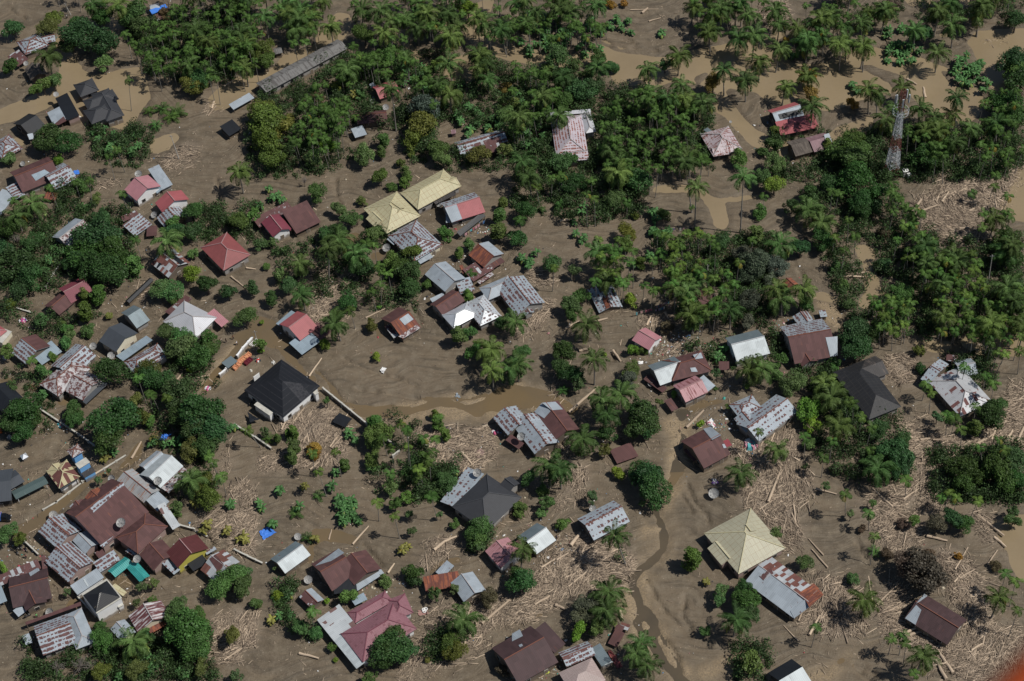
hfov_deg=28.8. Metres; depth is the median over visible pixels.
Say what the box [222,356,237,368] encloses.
gate canopy
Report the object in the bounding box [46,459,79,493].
gatehouse
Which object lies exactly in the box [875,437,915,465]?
broadleaf tree
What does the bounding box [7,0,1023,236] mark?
areca grove
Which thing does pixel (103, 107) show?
house
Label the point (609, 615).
coconut palm
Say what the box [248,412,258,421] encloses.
awning cloth
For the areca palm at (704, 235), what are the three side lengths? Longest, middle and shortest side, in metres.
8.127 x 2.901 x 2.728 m
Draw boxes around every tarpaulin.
[149,3,167,19]
[259,527,275,539]
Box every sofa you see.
[237,356,245,363]
[244,351,251,358]
[244,356,252,365]
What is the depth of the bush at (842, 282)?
505.57 m
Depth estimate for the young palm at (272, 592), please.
450.72 m
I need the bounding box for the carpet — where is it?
[723,439,731,446]
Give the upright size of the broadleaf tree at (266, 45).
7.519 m
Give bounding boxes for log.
[130,441,141,458]
[299,652,318,658]
[308,358,321,376]
[352,525,368,544]
[365,308,385,317]
[433,540,444,550]
[445,535,456,541]
[461,451,472,464]
[481,599,510,623]
[527,584,546,594]
[534,595,549,604]
[555,603,565,609]
[568,386,596,413]
[568,571,586,586]
[569,532,580,546]
[612,349,620,361]
[685,409,703,427]
[767,469,780,502]
[808,538,823,555]
[808,615,819,635]
[811,549,828,567]
[815,488,836,494]
[844,275,863,277]
[872,488,893,507]
[875,585,897,606]
[905,631,920,636]
[927,534,947,540]
[935,659,947,679]
[938,651,953,673]
[954,547,967,569]
[973,432,995,445]
[977,514,1003,535]
[993,536,1006,546]
[1017,426,1023,441]
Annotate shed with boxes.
[35,341,61,365]
[70,568,103,597]
[93,549,120,574]
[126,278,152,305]
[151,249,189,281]
[220,119,240,138]
[229,93,253,112]
[273,47,282,57]
[300,588,323,610]
[351,125,366,140]
[451,129,455,136]
[516,523,555,557]
[559,641,594,668]
[593,643,612,671]
[608,622,629,646]
[610,442,637,463]
[644,374,666,394]
[664,398,677,413]
[769,659,810,680]
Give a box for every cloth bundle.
[18,318,26,323]
[706,419,714,427]
[711,478,718,484]
[744,438,757,450]
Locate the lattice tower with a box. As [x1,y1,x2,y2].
[884,88,910,178]
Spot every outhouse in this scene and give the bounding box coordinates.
[784,277,797,292]
[819,310,826,319]
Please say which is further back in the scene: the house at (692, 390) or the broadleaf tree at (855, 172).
the broadleaf tree at (855, 172)
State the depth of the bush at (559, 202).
527.66 m
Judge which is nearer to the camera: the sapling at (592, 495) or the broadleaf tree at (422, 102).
the sapling at (592, 495)
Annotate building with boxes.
[0,382,21,413]
[256,39,347,97]
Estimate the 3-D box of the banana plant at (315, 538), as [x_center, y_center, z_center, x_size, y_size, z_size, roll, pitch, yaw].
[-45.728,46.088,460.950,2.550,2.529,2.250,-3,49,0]
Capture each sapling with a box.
[6,380,17,389]
[63,588,70,597]
[94,475,102,485]
[132,598,139,606]
[135,581,147,592]
[148,578,159,589]
[169,500,182,513]
[229,668,243,680]
[259,427,269,437]
[322,396,329,407]
[405,510,413,517]
[406,526,416,536]
[428,586,440,602]
[436,509,442,517]
[450,583,458,594]
[476,545,484,554]
[568,264,582,280]
[572,377,585,393]
[586,490,597,505]
[638,499,646,509]
[655,398,663,407]
[692,340,699,349]
[710,368,722,380]
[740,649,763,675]
[800,463,810,471]
[820,481,830,492]
[846,509,854,520]
[869,499,876,509]
[931,410,943,423]
[1006,505,1019,515]
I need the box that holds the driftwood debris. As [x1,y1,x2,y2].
[0,0,1023,680]
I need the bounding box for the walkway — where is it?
[12,476,47,502]
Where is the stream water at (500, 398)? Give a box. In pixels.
[0,232,852,667]
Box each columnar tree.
[77,287,92,301]
[77,300,92,321]
[88,284,105,305]
[124,255,143,275]
[145,415,154,427]
[273,433,281,443]
[284,428,290,438]
[284,448,297,464]
[286,437,300,452]
[289,424,298,439]
[339,458,350,471]
[374,145,386,157]
[376,133,389,147]
[417,458,430,472]
[418,451,426,458]
[429,409,439,417]
[431,413,444,430]
[439,427,450,441]
[450,325,468,345]
[454,246,462,259]
[463,237,474,251]
[463,288,473,301]
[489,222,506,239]
[492,207,505,222]
[498,197,508,207]
[620,235,632,251]
[635,256,646,269]
[680,546,702,571]
[747,225,764,244]
[770,126,779,137]
[822,138,830,149]
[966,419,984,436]
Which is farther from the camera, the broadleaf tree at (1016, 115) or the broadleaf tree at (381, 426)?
the broadleaf tree at (1016, 115)
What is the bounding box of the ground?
[0,0,1023,680]
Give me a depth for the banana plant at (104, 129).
553.86 m
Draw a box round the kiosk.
[20,453,28,461]
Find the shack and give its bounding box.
[381,307,420,342]
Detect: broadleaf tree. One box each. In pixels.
[0,19,24,40]
[0,216,19,237]
[0,238,13,264]
[0,246,35,281]
[0,343,13,359]
[0,413,22,432]
[0,521,18,543]
[2,57,18,75]
[2,391,44,423]
[8,276,31,296]
[11,417,33,442]
[12,531,26,546]
[16,261,41,291]
[19,231,43,251]
[25,404,41,426]
[28,83,42,97]
[31,136,46,153]
[33,122,61,151]
[33,312,51,326]
[34,77,52,94]
[34,364,51,378]
[35,17,59,35]
[44,10,63,22]
[47,71,61,91]
[52,129,83,152]
[57,16,98,52]
[57,35,78,54]
[60,250,82,269]
[62,398,83,418]
[63,238,98,268]
[65,412,84,428]
[68,16,88,24]
[69,215,123,249]
[77,248,108,282]
[84,397,141,435]
[87,26,120,56]
[89,254,128,286]
[89,627,112,654]
[90,357,133,384]
[91,6,114,26]
[91,207,109,227]
[91,661,112,680]
[92,424,124,456]
[94,54,113,74]
[96,234,130,263]
[110,397,138,421]
[116,0,145,26]
[124,658,149,680]
[129,16,150,38]
[129,391,141,406]
[134,359,161,374]
[134,410,151,424]
[137,366,163,382]
[142,370,175,389]
[149,278,169,299]
[155,278,183,301]
[155,322,179,338]
[161,376,194,412]
[162,334,196,361]
[162,603,181,622]
[162,607,213,648]
[164,223,185,234]
[165,214,179,226]
[166,595,187,611]
[167,405,201,425]
[168,326,197,344]
[176,343,212,370]
[177,628,210,662]
[178,221,201,239]
[178,390,225,423]
[179,76,208,96]
[179,415,207,439]
[180,436,198,463]
[181,202,203,220]
[182,265,201,282]
[187,413,230,442]
[189,67,211,92]
[191,433,220,458]
[194,471,215,493]
[194,605,209,624]
[194,656,207,676]
[196,275,219,294]
[196,483,223,512]
[197,339,220,362]
[200,329,217,345]
[204,575,232,601]
[214,564,249,585]
[218,284,237,300]
[224,625,239,644]
[225,563,252,574]
[228,211,248,230]
[231,307,258,327]
[232,573,251,599]
[243,279,259,295]
[245,98,274,119]
[247,207,260,221]
[248,102,286,133]
[251,126,280,150]
[252,338,266,349]
[254,38,274,63]
[258,143,287,167]
[259,51,275,71]
[264,289,277,305]
[272,266,288,282]
[273,113,294,138]
[279,276,296,294]
[292,618,308,636]
[303,154,321,165]
[305,148,320,164]
[306,181,326,203]
[318,225,332,240]
[328,222,346,236]
[330,202,346,216]
[330,308,343,320]
[338,288,357,311]
[339,209,362,228]
[339,589,357,604]
[348,258,375,275]
[351,23,373,45]
[354,141,374,166]
[361,421,394,442]
[361,671,378,680]
[364,434,382,450]
[364,449,379,466]
[365,226,383,239]
[366,415,381,429]
[367,638,401,669]
[369,630,412,663]
[370,168,387,185]
[379,43,395,60]
[382,480,397,496]
[383,250,398,270]
[383,623,406,637]
[387,637,419,663]
[388,256,408,274]
[389,497,402,510]
[393,260,420,280]
[398,277,421,298]
[401,245,422,256]
[401,564,424,577]
[403,123,422,150]
[406,110,436,137]
[407,94,440,117]
[427,139,449,156]
[432,151,451,167]
[436,471,457,491]
[438,632,460,658]
[441,640,469,660]
[457,0,478,17]
[460,326,477,340]
[464,342,481,359]
[464,515,492,539]
[465,529,486,546]
[466,144,491,164]
[481,586,498,609]
[494,313,509,328]
[496,105,512,124]
[496,143,513,156]
[505,568,537,592]
[506,230,527,245]
[508,565,525,585]
[513,344,531,359]
[514,201,536,220]
[520,469,534,486]
[538,495,555,509]
[542,253,561,269]
[544,43,572,68]
[547,151,572,170]
[551,357,573,378]
[552,340,577,359]
[553,90,573,109]
[556,174,578,193]
[557,365,585,386]
[560,295,583,311]
[565,78,598,100]
[565,153,578,162]
[565,308,576,323]
[569,172,586,190]
[570,594,599,611]
[570,607,594,623]
[571,620,585,642]
[572,287,591,305]
[583,77,604,96]
[588,618,603,636]
[590,48,606,63]
[596,427,618,443]
[599,443,611,457]
[603,189,624,206]
[617,220,636,240]
[619,371,636,389]
[621,359,639,381]
[624,167,653,192]
[624,422,637,440]
[626,398,654,422]
[628,459,649,481]
[629,156,643,168]
[629,398,661,434]
[630,460,664,489]
[634,416,655,439]
[639,469,672,510]
[658,57,671,72]
[686,316,699,330]
[704,71,720,92]
[709,232,730,253]
[712,295,721,305]
[712,583,728,596]
[714,592,725,607]
[730,147,747,168]
[731,244,750,260]
[731,588,761,608]
[734,577,752,590]
[737,248,770,275]
[737,288,759,308]
[738,266,761,282]
[738,601,759,622]
[741,313,754,330]
[754,168,770,185]
[762,175,786,194]
[763,137,782,151]
[764,150,785,174]
[766,254,789,276]
[770,526,782,537]
[773,352,788,368]
[778,373,800,397]
[782,199,799,215]
[786,368,808,391]
[788,240,810,257]
[795,555,814,569]
[796,396,820,422]
[798,69,817,82]
[798,294,814,312]
[799,185,817,199]
[803,85,819,103]
[803,413,822,433]
[811,226,833,251]
[819,173,840,193]
[824,136,862,162]
[836,160,875,196]
[838,145,873,166]
[838,316,872,342]
[838,333,851,354]
[841,335,873,361]
[842,128,867,142]
[847,188,872,209]
[849,202,870,221]
[852,140,871,150]
[862,325,878,344]
[865,182,889,201]
[868,418,888,439]
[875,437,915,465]
[887,0,901,10]
[889,283,913,299]
[890,431,910,447]
[890,448,914,479]
[893,550,924,578]
[904,546,950,593]
[905,239,917,253]
[908,142,942,168]
[908,514,919,527]
[913,24,933,42]
[922,548,935,559]
[925,157,949,173]
[926,513,947,532]
[942,507,963,529]
[943,456,984,484]
[948,0,963,14]
[951,471,974,492]
[955,513,975,534]
[975,398,1006,430]
[980,449,1011,482]
[985,90,1023,114]
[985,397,1007,410]
[987,443,1007,456]
[991,225,1022,244]
[994,45,1023,71]
[995,470,1018,493]
[996,248,1023,265]
[1001,445,1023,472]
[1002,59,1023,78]
[1002,514,1021,528]
[1003,10,1023,32]
[1003,102,1023,128]
[1004,67,1023,94]
[1006,278,1023,294]
[1009,469,1023,489]
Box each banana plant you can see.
[36,389,48,400]
[42,254,53,266]
[52,248,60,256]
[88,127,98,135]
[99,125,108,134]
[99,454,111,462]
[103,146,112,156]
[106,141,116,149]
[109,447,118,457]
[114,671,123,680]
[126,146,136,157]
[131,130,141,140]
[134,141,142,149]
[143,653,153,660]
[145,662,155,676]
[146,439,158,447]
[148,660,158,670]
[160,437,175,449]
[170,437,181,446]
[176,434,184,446]
[177,441,187,454]
[180,669,190,679]
[189,498,199,508]
[198,527,207,534]
[201,519,212,529]
[220,525,231,536]
[224,498,236,509]
[226,423,238,432]
[235,529,248,543]
[239,535,249,544]
[254,497,265,512]
[255,201,263,210]
[265,185,272,193]
[266,193,278,202]
[266,519,277,528]
[266,614,276,625]
[274,485,285,496]
[275,190,282,200]
[275,610,282,621]
[278,196,286,204]
[283,590,293,599]
[287,610,295,621]
[292,500,304,511]
[299,482,309,490]
[309,535,319,542]
[325,479,337,492]
[330,468,339,477]
[332,499,345,509]
[333,493,343,500]
[335,507,347,518]
[337,515,347,527]
[339,503,349,510]
[340,495,347,504]
[343,427,355,439]
[344,510,353,523]
[346,494,357,504]
[346,503,357,510]
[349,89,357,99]
[349,510,358,519]
[350,514,362,525]
[351,436,358,444]
[396,78,408,87]
[397,544,408,554]
[403,542,412,550]
[449,466,458,475]
[451,108,460,118]
[455,80,465,87]
[455,116,464,126]
[463,101,473,110]
[463,124,475,133]
[464,131,471,138]
[482,123,491,133]
[488,114,495,123]
[494,120,504,128]
[515,37,526,45]
[516,252,525,261]
[519,140,530,149]
[523,128,531,137]
[524,259,532,271]
[525,47,534,57]
[525,257,534,268]
[530,40,541,47]
[530,248,541,257]
[538,131,546,138]
[541,44,550,52]
[542,26,552,33]
[542,37,551,44]
[557,26,567,32]
[561,37,570,44]
[570,218,577,225]
[572,228,579,237]
[574,42,584,50]
[576,201,587,214]
[577,233,587,244]
[580,49,588,59]
[584,23,594,32]
[596,44,604,51]
[600,27,606,37]
[606,21,614,30]
[612,14,621,23]
[617,21,626,32]
[624,17,631,25]
[626,28,634,35]
[630,260,641,269]
[644,250,654,258]
[647,207,656,217]
[648,225,655,235]
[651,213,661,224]
[658,28,666,38]
[664,225,672,231]
[702,577,710,586]
[711,350,722,357]
[714,352,725,362]
[718,344,729,353]
[787,51,798,60]
[848,81,857,87]
[850,86,861,94]
[880,24,892,31]
[880,30,893,39]
[883,57,891,63]
[884,49,894,56]
[885,44,893,51]
[893,49,902,57]
[894,39,901,49]
[895,56,903,66]
[896,22,905,33]
[897,41,906,48]
[898,48,909,59]
[905,56,916,64]
[906,42,915,52]
[915,46,923,55]
[948,65,959,75]
[953,55,962,62]
[953,62,962,71]
[953,73,962,85]
[959,57,967,65]
[959,70,968,79]
[959,77,967,86]
[962,50,970,59]
[963,63,971,69]
[964,79,976,87]
[968,67,979,77]
[969,60,980,67]
[971,65,983,73]
[973,75,982,81]
[977,59,985,67]
[978,86,988,94]
[981,76,992,86]
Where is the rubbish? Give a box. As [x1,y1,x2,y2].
[1,12,985,678]
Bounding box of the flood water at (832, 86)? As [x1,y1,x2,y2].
[0,0,1023,578]
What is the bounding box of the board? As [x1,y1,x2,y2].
[418,610,428,615]
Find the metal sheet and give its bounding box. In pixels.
[608,649,622,667]
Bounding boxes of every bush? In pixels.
[0,151,15,165]
[0,561,7,573]
[6,298,16,309]
[47,351,57,361]
[53,153,63,164]
[56,318,65,327]
[58,336,71,350]
[60,324,75,332]
[64,328,75,339]
[77,179,89,191]
[80,323,94,338]
[90,192,101,203]
[93,620,108,631]
[105,312,112,318]
[138,628,154,643]
[147,595,157,602]
[158,7,170,19]
[167,295,178,304]
[171,509,182,517]
[186,248,198,259]
[249,598,262,608]
[252,237,268,250]
[262,262,269,269]
[267,237,279,246]
[272,590,282,599]
[306,442,321,454]
[308,626,322,639]
[309,450,321,460]
[311,91,324,102]
[319,137,334,151]
[319,338,329,349]
[327,642,337,651]
[328,81,342,90]
[355,196,367,205]
[356,89,364,99]
[365,317,377,331]
[365,462,382,471]
[372,352,380,361]
[378,573,391,589]
[385,182,397,190]
[396,158,406,166]
[399,166,412,180]
[399,174,411,188]
[400,466,411,475]
[401,490,415,503]
[404,575,422,586]
[407,151,414,156]
[422,279,431,289]
[431,58,442,69]
[431,481,444,490]
[437,225,453,242]
[449,517,459,528]
[464,268,477,277]
[494,663,508,676]
[497,95,510,108]
[498,82,512,92]
[507,97,521,110]
[513,501,527,511]
[513,510,524,518]
[535,484,549,496]
[535,508,548,517]
[540,63,553,73]
[554,199,563,210]
[555,518,571,530]
[568,57,583,69]
[578,68,593,78]
[601,61,619,73]
[604,0,617,8]
[604,176,617,186]
[609,101,622,116]
[611,466,625,480]
[620,0,627,6]
[624,292,636,308]
[626,344,638,354]
[631,211,639,219]
[636,346,647,354]
[656,208,671,221]
[660,320,674,334]
[696,420,704,427]
[698,625,710,636]
[708,258,718,268]
[752,203,766,221]
[756,147,769,156]
[763,271,777,286]
[770,369,783,381]
[801,437,816,449]
[826,357,840,370]
[827,463,846,474]
[830,260,839,272]
[839,278,848,292]
[842,298,855,309]
[846,97,859,109]
[846,572,860,585]
[858,524,865,532]
[870,199,883,213]
[876,226,890,237]
[876,258,892,272]
[880,547,893,560]
[896,518,908,529]
[911,345,925,355]
[915,361,925,375]
[953,552,962,559]
[989,560,1002,573]
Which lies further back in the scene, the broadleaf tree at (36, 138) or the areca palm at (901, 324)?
the broadleaf tree at (36, 138)
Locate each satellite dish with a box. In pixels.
[45,608,52,616]
[49,511,57,516]
[89,342,96,349]
[107,352,114,358]
[116,518,124,527]
[133,555,140,562]
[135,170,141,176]
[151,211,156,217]
[153,477,161,485]
[382,244,389,251]
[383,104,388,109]
[473,468,481,476]
[517,432,524,439]
[589,505,595,511]
[708,488,718,497]
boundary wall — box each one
[16,307,31,313]
[24,542,38,555]
[40,408,94,446]
[42,483,80,510]
[45,264,60,288]
[76,595,97,619]
[81,455,125,483]
[179,523,207,538]
[218,367,229,377]
[233,548,262,564]
[236,337,252,358]
[236,424,271,449]
[322,387,393,445]
[392,450,399,457]
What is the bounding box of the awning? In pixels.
[108,557,149,581]
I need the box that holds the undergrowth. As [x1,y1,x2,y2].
[0,0,1023,680]
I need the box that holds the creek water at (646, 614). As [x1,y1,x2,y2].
[627,409,691,680]
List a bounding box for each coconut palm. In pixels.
[2,205,32,232]
[17,191,50,219]
[31,42,62,75]
[82,0,106,25]
[102,0,131,19]
[111,626,152,662]
[150,227,184,258]
[173,466,208,499]
[177,55,201,76]
[180,18,210,45]
[182,0,206,15]
[196,32,220,65]
[222,0,241,18]
[225,22,255,44]
[226,36,249,52]
[226,161,253,192]
[232,31,261,59]
[233,58,259,86]
[239,0,255,22]
[251,6,277,37]
[270,0,295,25]
[278,5,295,38]
[279,20,309,42]
[282,0,306,7]
[282,6,309,39]
[288,253,314,279]
[290,282,314,310]
[292,0,313,14]
[292,7,323,36]
[311,0,332,19]
[316,237,341,280]
[317,14,342,41]
[319,307,349,341]
[323,224,356,256]
[331,58,361,84]
[342,244,372,272]
[347,0,373,25]
[366,0,393,26]
[368,21,398,46]
[378,10,402,43]
[378,76,402,131]
[395,8,416,40]
[396,50,414,83]
[404,17,430,45]
[406,3,425,23]
[407,0,431,12]
[414,1,441,37]
[423,16,439,40]
[427,75,449,95]
[433,25,464,56]
[434,48,465,85]
[434,81,463,112]
[437,5,457,24]
[438,0,452,9]
[438,10,457,25]
[442,601,488,641]
[447,15,470,38]
[455,0,466,10]
[463,42,490,66]
[467,7,486,44]
[468,11,498,46]
[468,46,492,65]
[468,61,490,84]
[472,335,506,365]
[477,69,499,93]
[478,56,498,84]
[480,357,505,389]
[487,20,514,54]
[493,16,517,45]
[495,352,523,385]
[501,308,527,335]
[503,0,530,15]
[504,105,534,139]
[504,349,534,381]
[506,150,536,176]
[506,534,537,567]
[515,0,537,14]
[516,165,542,196]
[517,11,537,41]
[525,4,546,35]
[530,85,555,109]
[531,448,561,487]
[543,454,577,489]
[545,0,574,24]
[545,106,574,130]
[548,67,574,89]
[554,0,572,15]
[557,0,584,28]
[564,423,600,456]
[571,308,601,343]
[578,347,609,384]
[581,0,609,31]
[583,237,613,273]
[585,57,609,80]
[587,385,619,418]
[587,574,631,609]
[587,595,627,632]
[592,403,622,428]
[593,262,618,285]
[595,271,618,295]
[599,141,625,166]
[600,518,631,563]
[602,158,633,190]
[607,379,640,416]
[608,151,631,169]
[622,639,651,670]
[626,629,656,658]
[634,649,664,680]
[635,84,662,111]
[636,60,660,82]
[654,88,678,120]
[662,276,686,313]
[665,44,692,75]
[668,88,697,111]
[669,74,695,95]
[670,153,699,212]
[672,145,703,176]
[673,279,702,305]
[674,300,709,333]
[682,0,703,24]
[684,175,709,227]
[690,272,709,288]
[691,92,716,121]
[697,22,717,55]
[698,19,724,46]
[700,3,727,26]
[702,0,718,8]
[707,0,733,30]
[711,61,735,95]
[717,600,754,637]
[718,0,736,24]
[718,295,745,329]
[723,26,755,59]
[723,457,759,491]
[724,0,745,25]
[727,164,756,232]
[730,68,759,101]
[731,0,750,26]
[734,355,765,385]
[736,6,758,31]
[738,21,770,56]
[744,53,773,80]
[745,353,779,385]
[761,0,791,33]
[762,278,788,303]
[762,438,788,464]
[763,230,797,259]
[765,282,797,316]
[766,38,791,72]
[767,13,789,41]
[775,80,797,105]
[784,17,807,48]
[788,30,819,59]
[789,274,817,308]
[793,195,824,228]
[794,64,823,89]
[797,29,818,66]
[797,96,829,133]
[805,18,831,38]
[808,207,838,238]
[809,7,836,44]
[810,371,840,398]
[812,381,848,414]
[813,26,832,57]
[819,409,856,440]
[821,4,843,39]
[826,34,852,70]
[831,28,857,61]
[832,17,852,35]
[845,580,883,618]
[849,12,873,38]
[852,35,876,72]
[852,36,876,68]
[854,77,881,113]
[858,5,876,30]
[859,454,900,487]
[864,87,890,114]
[869,0,899,25]
[870,108,896,134]
[873,1,897,34]
[883,99,907,128]
[891,75,915,102]
[901,20,928,51]
[903,643,942,675]
[908,95,933,121]
[910,233,939,261]
[913,121,935,142]
[914,254,939,285]
[922,108,946,122]
[923,40,951,72]
[924,115,950,139]
[925,1,948,35]
[926,120,952,142]
[927,6,949,31]
[931,273,954,309]
[931,306,957,338]
[936,13,966,48]
[939,0,962,20]
[940,107,965,126]
[941,242,966,271]
[942,247,974,277]
[943,87,969,128]
[945,135,967,163]
[960,118,984,151]
[966,0,995,35]
[967,8,989,36]
[974,0,996,19]
[975,306,1008,344]
[982,207,1009,237]
[983,112,1011,146]
[983,585,1016,618]
[989,235,1023,268]
[989,273,1023,307]
[990,0,1011,18]
[998,233,1023,268]
[1001,290,1023,326]
[1006,313,1023,348]
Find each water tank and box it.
[294,533,300,539]
[304,575,311,583]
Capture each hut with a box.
[333,413,351,427]
[357,110,387,127]
[719,361,728,371]
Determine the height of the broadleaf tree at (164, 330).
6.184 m
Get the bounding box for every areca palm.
[25,355,37,367]
[125,75,133,110]
[129,235,141,259]
[132,373,146,403]
[144,389,153,412]
[147,392,161,414]
[161,393,174,415]
[204,449,216,472]
[207,458,218,474]
[215,471,228,496]
[241,424,260,447]
[305,605,321,625]
[306,448,317,477]
[313,467,326,496]
[330,447,341,476]
[344,305,355,328]
[360,238,371,253]
[366,287,376,310]
[371,242,378,262]
[371,497,384,520]
[373,280,386,305]
[374,261,384,287]
[377,432,387,455]
[378,268,385,288]
[383,269,393,294]
[384,443,395,467]
[384,468,395,479]
[389,510,399,538]
[396,419,406,435]
[401,425,411,465]
[403,442,412,461]
[411,473,422,486]
[412,463,425,483]
[417,434,428,446]
[424,490,438,520]
[425,455,435,480]
[427,447,439,468]
[430,435,440,444]
[513,215,526,230]
[531,184,541,203]
[549,264,559,291]
[581,190,590,226]
[589,195,598,226]
[589,277,601,286]
[594,235,603,244]
[594,257,605,270]
[595,250,604,280]
[608,245,618,256]
[608,258,618,269]
[609,251,617,272]
[610,267,620,299]
[613,243,623,263]
[613,275,621,294]
[614,236,622,247]
[614,263,624,285]
[615,254,625,266]
[618,278,630,304]
[620,241,629,258]
[622,197,631,216]
[623,256,635,278]
[624,273,633,290]
[628,247,638,267]
[639,281,649,304]
[647,255,657,281]
[647,286,657,308]
[652,230,661,255]
[654,247,667,270]
[655,286,663,294]
[659,232,667,248]
[663,266,671,278]
[663,281,670,307]
[664,232,674,249]
[665,256,674,280]
[667,240,678,266]
[667,265,679,275]
[669,249,680,275]
[669,278,678,287]
[671,263,682,275]
[673,236,686,258]
[676,242,685,265]
[678,260,686,269]
[678,274,688,294]
[681,229,691,249]
[682,251,692,273]
[682,296,693,321]
[685,273,695,283]
[686,231,696,251]
[691,264,702,272]
[692,227,703,254]
[694,269,706,289]
[696,230,705,250]
[696,314,705,336]
[701,258,710,283]
[701,307,713,335]
[702,286,714,312]
[705,233,715,256]
[706,304,713,327]
[707,298,719,327]
[708,274,720,296]
[710,242,720,273]
[712,306,721,335]
[717,285,728,305]
[718,268,726,293]
[718,289,729,308]
[721,281,733,293]
[723,269,732,284]
[728,280,740,300]
[732,258,744,289]
[747,236,757,251]
[753,427,763,454]
[799,432,810,457]
[809,622,821,647]
[818,452,829,477]
[826,437,837,463]
[829,233,839,255]
[839,246,850,268]
[839,488,852,516]
[843,396,854,415]
[844,216,853,243]
[846,399,858,423]
[849,231,860,254]
[855,411,866,433]
[861,508,874,530]
[865,421,878,449]
[865,446,875,454]
[866,293,877,321]
[867,301,879,326]
[868,532,880,565]
[870,300,882,318]
[871,317,879,330]
[874,322,886,343]
[877,306,890,332]
[879,313,890,343]
[880,320,891,341]
[884,633,897,654]
[885,293,896,304]
[885,309,895,336]
[885,323,899,350]
[886,299,898,311]
[888,328,900,343]
[890,315,900,322]
[891,236,902,265]
[892,306,901,315]
[896,629,909,654]
[898,219,910,250]
[898,298,907,318]
[898,320,908,344]
[898,639,910,664]
[899,307,910,335]
[899,474,912,496]
[901,254,910,272]
[903,227,912,241]
[903,246,912,262]
[903,317,911,343]
[904,212,916,234]
[905,298,918,318]
[907,221,918,234]
[908,669,920,679]
[909,252,918,280]
[910,236,920,264]
[917,230,927,236]
[918,379,933,400]
[919,251,929,277]
[919,269,932,297]
[924,282,934,299]
[926,388,936,413]
[932,266,944,296]
[933,298,940,322]
[935,252,947,278]
[935,327,947,349]
[936,493,946,515]
[938,295,946,318]
[940,410,953,435]
[941,285,949,298]
[941,298,950,306]
[942,256,953,271]
[943,306,954,336]
[943,312,956,334]
[943,488,954,511]
[948,273,957,301]
[948,303,958,329]
[948,411,962,434]
[949,268,959,280]
[950,293,961,302]
[950,326,959,347]
[951,287,960,305]
[951,493,962,508]
[954,277,965,306]
[954,425,967,445]
[955,317,965,339]
[958,297,967,315]
[958,301,971,326]
[958,362,970,379]
[960,289,969,315]
[962,274,973,296]
[962,309,973,332]
[965,316,977,340]
[965,323,977,351]
[966,264,981,289]
[966,332,977,357]
[967,189,977,199]
[967,292,978,309]
[967,325,980,347]
[968,250,977,263]
[968,280,980,298]
[969,402,980,416]
[971,258,983,281]
[971,315,980,345]
[971,495,983,515]
[974,286,985,311]
[974,443,985,460]
[975,221,987,247]
[975,275,986,297]
[978,334,988,348]
[979,329,987,354]
[980,283,990,313]
[981,298,994,314]
[981,371,991,389]
[983,329,995,353]
[985,339,995,359]
[986,379,1001,398]
[987,326,997,352]
[988,182,999,191]
[991,347,1001,374]
[992,300,1003,311]
[993,435,1003,444]
[995,314,1007,341]
[995,349,1010,374]
[997,299,1006,310]
[998,325,1007,356]
[998,568,1012,589]
[999,445,1010,458]
[1000,294,1010,310]
[1001,335,1012,363]
[1008,303,1020,314]
[1008,576,1023,606]
[1008,606,1023,635]
[1013,332,1023,360]
[1013,346,1023,374]
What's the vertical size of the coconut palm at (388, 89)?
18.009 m
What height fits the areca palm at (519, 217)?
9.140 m
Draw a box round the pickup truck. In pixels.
[0,512,11,522]
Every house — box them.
[0,134,22,163]
[0,189,14,217]
[0,326,12,346]
[0,555,52,619]
[6,157,75,199]
[8,32,55,68]
[11,334,49,367]
[13,114,46,140]
[22,602,94,658]
[25,62,47,83]
[38,513,98,556]
[39,361,108,406]
[44,541,93,584]
[45,278,91,316]
[47,93,80,125]
[51,344,95,369]
[52,218,86,251]
[73,78,123,126]
[82,579,127,620]
[99,323,136,356]
[111,600,168,641]
[115,502,180,558]
[116,336,166,377]
[117,469,168,513]
[121,210,156,238]
[121,305,149,332]
[124,175,159,206]
[139,451,189,496]
[155,190,188,212]
[163,295,228,342]
[166,534,208,573]
[200,232,250,275]
[201,546,238,578]
[244,360,319,422]
[252,202,291,240]
[271,541,309,576]
[276,310,330,357]
[282,200,320,237]
[312,548,383,597]
[317,590,416,670]
[363,191,420,237]
[369,80,398,103]
[387,220,442,266]
[400,169,460,214]
[423,561,484,603]
[425,261,474,302]
[430,290,464,319]
[440,192,484,239]
[440,467,521,532]
[442,294,501,330]
[455,130,507,157]
[469,241,504,271]
[479,275,544,319]
[485,537,519,571]
[492,622,564,680]
[493,406,558,456]
[534,401,578,444]
[550,109,595,166]
[559,658,604,680]
[578,500,629,542]
[588,284,622,313]
[632,327,661,354]
[648,350,710,387]
[673,375,714,406]
[681,427,729,471]
[696,287,715,307]
[700,126,741,161]
[704,508,785,578]
[729,394,795,443]
[746,557,823,621]
[780,311,837,368]
[787,133,832,160]
[833,356,900,423]
[904,594,966,647]
[921,354,990,419]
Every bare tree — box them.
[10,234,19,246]
[50,658,64,671]
[71,655,95,674]
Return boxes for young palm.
[141,106,157,116]
[148,119,162,130]
[153,101,170,114]
[162,109,179,124]
[167,102,187,120]
[260,432,273,443]
[270,587,282,602]
[288,507,303,518]
[300,531,312,544]
[312,489,324,501]
[555,384,569,394]
[868,544,880,557]
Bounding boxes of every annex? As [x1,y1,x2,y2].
[126,539,179,578]
[148,164,172,196]
[157,206,185,226]
[460,262,493,286]
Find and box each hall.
[0,468,24,507]
[66,479,148,553]
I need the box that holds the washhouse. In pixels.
[66,443,95,481]
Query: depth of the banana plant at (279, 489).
469.06 m

